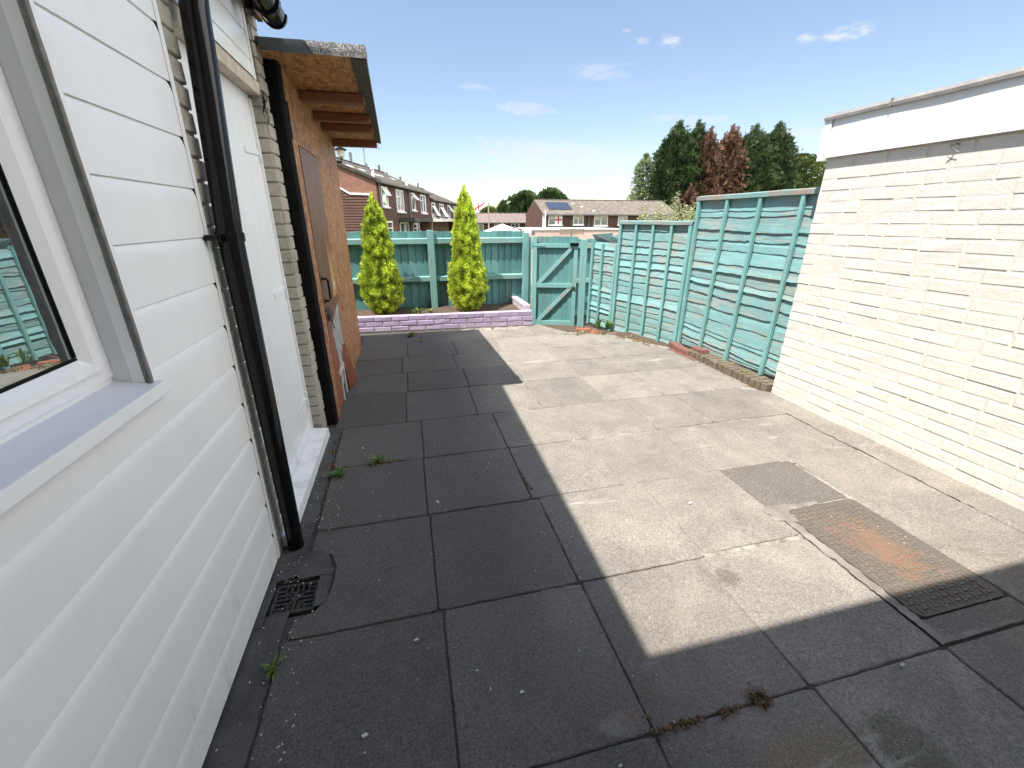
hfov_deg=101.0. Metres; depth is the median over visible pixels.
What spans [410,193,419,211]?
window
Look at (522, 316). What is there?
planter
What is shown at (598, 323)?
weed
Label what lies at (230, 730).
dark cement strip
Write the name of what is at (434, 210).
window
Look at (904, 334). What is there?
garage
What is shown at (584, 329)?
brick
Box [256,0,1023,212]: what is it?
sky
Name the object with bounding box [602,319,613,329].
weed
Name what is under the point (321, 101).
shed
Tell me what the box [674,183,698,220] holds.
conifer tree
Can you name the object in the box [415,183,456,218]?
terraced house
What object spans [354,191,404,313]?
golden conifer
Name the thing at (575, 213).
terraced house
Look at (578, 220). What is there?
window
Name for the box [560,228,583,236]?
plank screen
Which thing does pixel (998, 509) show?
garage footing
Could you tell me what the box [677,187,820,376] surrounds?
fence panel
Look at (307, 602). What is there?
drain grate
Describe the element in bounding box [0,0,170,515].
window
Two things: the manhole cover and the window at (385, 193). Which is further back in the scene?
the window at (385, 193)
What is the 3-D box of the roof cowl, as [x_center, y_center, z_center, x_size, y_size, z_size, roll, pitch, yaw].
[-10.120,-13.162,24.263,1.235,0.848,0.680,-5,22,-13]
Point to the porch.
(441, 225)
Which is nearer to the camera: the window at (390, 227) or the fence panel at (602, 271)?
the fence panel at (602, 271)
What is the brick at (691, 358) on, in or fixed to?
on the soil at (569, 328)
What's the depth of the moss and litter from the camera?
1.35 m
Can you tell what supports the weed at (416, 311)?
on the planter soil at (453, 309)
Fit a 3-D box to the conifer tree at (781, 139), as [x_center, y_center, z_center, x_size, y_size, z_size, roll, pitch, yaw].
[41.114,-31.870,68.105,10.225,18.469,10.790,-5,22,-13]
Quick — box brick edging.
[688,349,773,391]
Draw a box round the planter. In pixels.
[357,296,531,332]
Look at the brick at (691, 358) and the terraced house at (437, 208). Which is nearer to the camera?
the brick at (691, 358)
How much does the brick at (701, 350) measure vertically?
0.074 m
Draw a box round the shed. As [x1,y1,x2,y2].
[253,36,380,424]
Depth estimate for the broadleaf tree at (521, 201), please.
88.12 m
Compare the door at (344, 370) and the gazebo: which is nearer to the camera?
the door at (344, 370)
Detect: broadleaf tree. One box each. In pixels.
[479,205,497,212]
[505,189,543,212]
[537,186,569,198]
[791,153,826,188]
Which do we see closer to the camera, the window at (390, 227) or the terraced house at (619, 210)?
the window at (390, 227)
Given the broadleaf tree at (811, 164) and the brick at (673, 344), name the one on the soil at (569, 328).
the brick at (673, 344)
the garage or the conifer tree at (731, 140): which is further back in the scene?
the conifer tree at (731, 140)
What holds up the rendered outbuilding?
on the ground
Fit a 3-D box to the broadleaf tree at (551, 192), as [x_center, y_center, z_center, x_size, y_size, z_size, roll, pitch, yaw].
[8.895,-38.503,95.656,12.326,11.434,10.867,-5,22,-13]
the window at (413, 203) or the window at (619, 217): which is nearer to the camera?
the window at (413, 203)
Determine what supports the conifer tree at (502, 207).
on the ground
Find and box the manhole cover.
[789,499,1002,617]
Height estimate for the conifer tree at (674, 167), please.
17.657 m
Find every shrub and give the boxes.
[637,191,696,220]
[687,207,695,219]
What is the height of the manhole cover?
0.040 m
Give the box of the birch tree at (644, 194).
[625,153,654,199]
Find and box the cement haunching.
[762,501,1023,644]
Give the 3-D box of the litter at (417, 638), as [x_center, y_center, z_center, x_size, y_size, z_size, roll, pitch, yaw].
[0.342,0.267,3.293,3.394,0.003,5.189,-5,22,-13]
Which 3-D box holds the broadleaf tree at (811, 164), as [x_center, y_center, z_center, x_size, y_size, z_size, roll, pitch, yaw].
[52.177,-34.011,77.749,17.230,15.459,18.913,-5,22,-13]
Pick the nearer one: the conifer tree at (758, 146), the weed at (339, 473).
the weed at (339, 473)
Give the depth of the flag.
44.79 m
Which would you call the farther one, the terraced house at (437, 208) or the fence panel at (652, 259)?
the terraced house at (437, 208)
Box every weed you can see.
[260,653,283,680]
[326,466,348,477]
[366,453,386,465]
[406,331,415,336]
[412,307,423,313]
[594,317,602,327]
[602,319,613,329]
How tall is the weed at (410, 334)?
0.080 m
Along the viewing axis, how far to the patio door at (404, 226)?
32.95 m
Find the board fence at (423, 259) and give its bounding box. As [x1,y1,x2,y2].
[346,230,531,309]
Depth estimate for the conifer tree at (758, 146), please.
62.67 m
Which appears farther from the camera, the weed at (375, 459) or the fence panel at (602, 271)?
the fence panel at (602, 271)
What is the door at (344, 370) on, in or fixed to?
in the shed
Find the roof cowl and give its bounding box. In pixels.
[335,147,346,162]
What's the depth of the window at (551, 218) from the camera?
51.97 m
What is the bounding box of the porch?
[399,218,453,231]
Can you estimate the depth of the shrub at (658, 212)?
8.55 m
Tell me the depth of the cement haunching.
1.85 m
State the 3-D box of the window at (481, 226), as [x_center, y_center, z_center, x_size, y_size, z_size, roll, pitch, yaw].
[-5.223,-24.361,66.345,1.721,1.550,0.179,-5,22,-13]
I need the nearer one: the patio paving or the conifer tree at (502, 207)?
the patio paving
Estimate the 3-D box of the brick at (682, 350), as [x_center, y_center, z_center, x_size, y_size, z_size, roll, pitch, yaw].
[2.004,-0.382,4.890,0.100,0.062,0.215,-8,23,-21]
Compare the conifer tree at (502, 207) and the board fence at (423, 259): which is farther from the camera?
the conifer tree at (502, 207)
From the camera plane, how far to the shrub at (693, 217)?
9.89 m
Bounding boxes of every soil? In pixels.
[356,303,519,315]
[542,319,841,463]
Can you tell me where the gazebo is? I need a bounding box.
[485,224,519,230]
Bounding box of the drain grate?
[267,579,319,616]
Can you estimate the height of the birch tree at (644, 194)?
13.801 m
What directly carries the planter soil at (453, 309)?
in the planter
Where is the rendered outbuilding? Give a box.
[515,227,618,284]
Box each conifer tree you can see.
[495,199,509,212]
[643,119,702,218]
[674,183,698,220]
[687,118,718,195]
[694,126,731,195]
[710,123,751,194]
[720,123,782,193]
[763,120,802,191]
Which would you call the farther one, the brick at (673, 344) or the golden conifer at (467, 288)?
the golden conifer at (467, 288)
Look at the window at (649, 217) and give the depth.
54.60 m
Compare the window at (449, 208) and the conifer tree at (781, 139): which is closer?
the window at (449, 208)
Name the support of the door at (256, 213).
in the house at (164, 434)
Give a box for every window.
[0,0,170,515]
[380,186,391,208]
[387,221,393,231]
[395,189,406,212]
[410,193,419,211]
[413,223,417,231]
[420,194,427,213]
[431,202,440,218]
[439,204,448,218]
[447,205,453,218]
[477,224,483,230]
[548,215,562,225]
[572,215,583,225]
[593,215,607,226]
[617,216,627,225]
[644,216,655,219]
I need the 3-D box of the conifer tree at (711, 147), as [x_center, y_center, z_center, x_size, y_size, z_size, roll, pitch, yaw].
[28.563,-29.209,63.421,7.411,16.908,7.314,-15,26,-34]
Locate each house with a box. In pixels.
[0,0,329,767]
[336,152,411,231]
[353,148,432,231]
[386,172,448,218]
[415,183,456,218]
[475,213,525,230]
[525,199,611,227]
[599,200,678,227]
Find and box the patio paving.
[248,324,1023,767]
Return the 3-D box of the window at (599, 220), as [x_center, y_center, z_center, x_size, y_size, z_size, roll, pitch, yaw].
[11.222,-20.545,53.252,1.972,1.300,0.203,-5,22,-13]
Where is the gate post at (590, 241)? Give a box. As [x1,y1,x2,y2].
[574,239,596,319]
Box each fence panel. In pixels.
[586,233,617,330]
[610,220,693,343]
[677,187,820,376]
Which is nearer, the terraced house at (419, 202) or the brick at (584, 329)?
the brick at (584, 329)
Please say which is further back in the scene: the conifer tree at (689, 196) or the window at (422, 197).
the conifer tree at (689, 196)
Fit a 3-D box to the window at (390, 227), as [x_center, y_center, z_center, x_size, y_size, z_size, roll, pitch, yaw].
[-8.595,-10.662,29.789,0.487,1.550,1.430,-1,21,-4]
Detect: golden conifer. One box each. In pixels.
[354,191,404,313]
[447,184,489,310]
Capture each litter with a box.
[215,330,790,763]
[215,368,954,766]
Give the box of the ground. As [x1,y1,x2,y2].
[265,285,531,617]
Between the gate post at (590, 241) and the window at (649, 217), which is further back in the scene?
the window at (649, 217)
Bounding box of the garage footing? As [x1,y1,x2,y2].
[736,388,1023,532]
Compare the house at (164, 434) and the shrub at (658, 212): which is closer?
the house at (164, 434)
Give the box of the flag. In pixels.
[473,199,484,212]
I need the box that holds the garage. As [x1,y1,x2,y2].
[771,66,1023,510]
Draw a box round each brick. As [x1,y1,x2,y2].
[576,328,589,331]
[668,341,682,349]
[675,346,690,355]
[682,354,695,360]
[691,346,708,353]
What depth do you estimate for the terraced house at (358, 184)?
27.81 m
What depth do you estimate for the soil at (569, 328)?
5.84 m
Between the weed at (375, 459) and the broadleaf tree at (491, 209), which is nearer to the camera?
the weed at (375, 459)
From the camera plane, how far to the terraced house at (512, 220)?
67.67 m
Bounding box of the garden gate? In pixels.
[531,236,578,325]
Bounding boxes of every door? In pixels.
[177,39,313,501]
[298,146,357,407]
[400,222,408,231]
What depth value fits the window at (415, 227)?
35.98 m
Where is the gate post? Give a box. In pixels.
[577,239,587,326]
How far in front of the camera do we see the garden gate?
6.61 m
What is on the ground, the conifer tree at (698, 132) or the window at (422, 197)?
the conifer tree at (698, 132)
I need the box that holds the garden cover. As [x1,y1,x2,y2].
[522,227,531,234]
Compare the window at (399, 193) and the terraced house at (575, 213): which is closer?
the window at (399, 193)
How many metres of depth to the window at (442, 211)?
46.07 m
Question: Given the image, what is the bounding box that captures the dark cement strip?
[202,428,341,767]
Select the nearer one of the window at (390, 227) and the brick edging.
the brick edging

